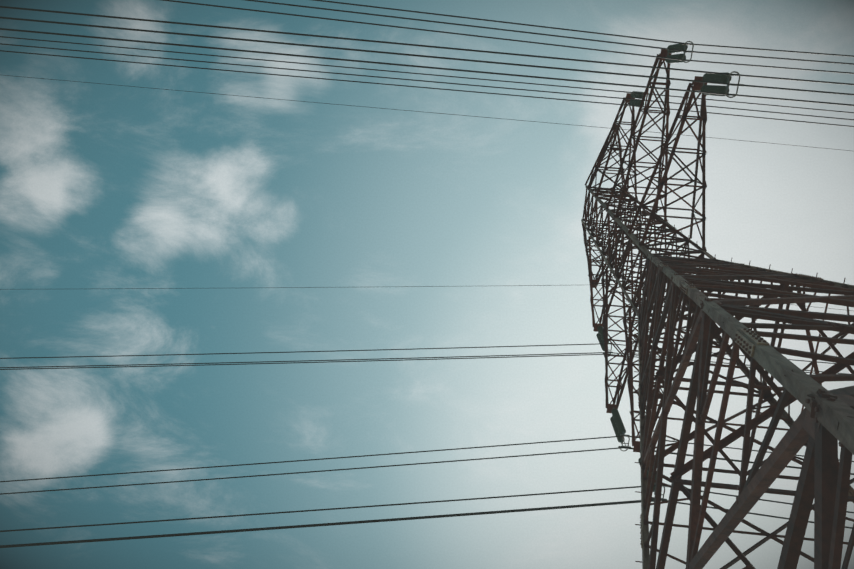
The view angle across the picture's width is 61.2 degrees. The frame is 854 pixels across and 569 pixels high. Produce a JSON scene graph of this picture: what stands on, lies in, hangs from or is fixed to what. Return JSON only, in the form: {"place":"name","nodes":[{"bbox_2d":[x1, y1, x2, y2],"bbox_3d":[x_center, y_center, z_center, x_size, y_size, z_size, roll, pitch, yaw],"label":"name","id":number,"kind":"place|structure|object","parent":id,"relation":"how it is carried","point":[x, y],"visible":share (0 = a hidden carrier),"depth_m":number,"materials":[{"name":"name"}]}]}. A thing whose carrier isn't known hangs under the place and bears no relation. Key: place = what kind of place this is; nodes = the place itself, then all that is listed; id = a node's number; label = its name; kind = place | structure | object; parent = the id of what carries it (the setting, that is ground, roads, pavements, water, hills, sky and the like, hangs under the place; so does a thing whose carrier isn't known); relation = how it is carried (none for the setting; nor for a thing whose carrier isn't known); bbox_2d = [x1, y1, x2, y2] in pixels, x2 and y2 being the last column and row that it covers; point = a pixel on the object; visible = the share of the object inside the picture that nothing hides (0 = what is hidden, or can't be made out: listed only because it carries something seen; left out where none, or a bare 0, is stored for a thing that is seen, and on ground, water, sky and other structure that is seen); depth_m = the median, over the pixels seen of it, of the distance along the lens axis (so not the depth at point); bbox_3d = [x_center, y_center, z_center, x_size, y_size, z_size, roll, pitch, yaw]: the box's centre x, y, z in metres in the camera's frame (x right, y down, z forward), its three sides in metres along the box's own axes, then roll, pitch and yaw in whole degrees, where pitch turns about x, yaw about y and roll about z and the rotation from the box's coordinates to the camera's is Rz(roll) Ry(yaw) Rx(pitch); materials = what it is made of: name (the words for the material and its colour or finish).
{"place":"outdoors","nodes":[
{"label":"outdoors","id":0,"kind":"place"},
{"bbox_2d":[0,0,853,568],"label":"sky","id":1,"kind":"structure","parent":0,"point":[228,201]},
{"bbox_2d":[581,186,853,568],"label":"tower legs","id":2,"kind":"object","parent":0,"point":[798,384],"visible":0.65,"depth_m":6.78,"materials":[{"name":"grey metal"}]},
{"label":"ground","id":3,"kind":"structure","parent":0,"visible":0},
{"bbox_2d":[581,49,853,568],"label":"transmission tower","id":4,"kind":"structure","parent":3,"relation":"on","point":[824,481],"depth_m":12.25,"materials":[{"name":"metal"}]},
{"bbox_2d":[594,41,743,501],"bbox_3d":[7.151,-1.333,24.475,0.300,14.220,12.952,5,-74,3],"label":"insulator hardware","id":5,"kind":"object","parent":4,"relation":"attached to","point":[728,96],"visible":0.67,"depth_m":20.35,"materials":[{"name":"metal"}]},
{"bbox_2d":[0,0,853,547],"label":"power lines","id":6,"kind":"object","parent":5,"relation":"attached to","point":[410,286],"visible":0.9,"depth_m":19.66,"materials":[{"name":"black metal"}]},
{"bbox_2d":[596,44,731,491],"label":"insulators","id":7,"kind":"object","parent":5,"relation":"attached to","point":[617,424],"visible":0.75,"depth_m":21.75,"materials":[{"name":"glass"}]},
{"bbox_2d":[589,64,850,562],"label":"tower bolts","id":8,"kind":"object","parent":4,"relation":"attached to","point":[816,408],"visible":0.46,"depth_m":11.05,"materials":[{"name":"grey metal"}]}
]}

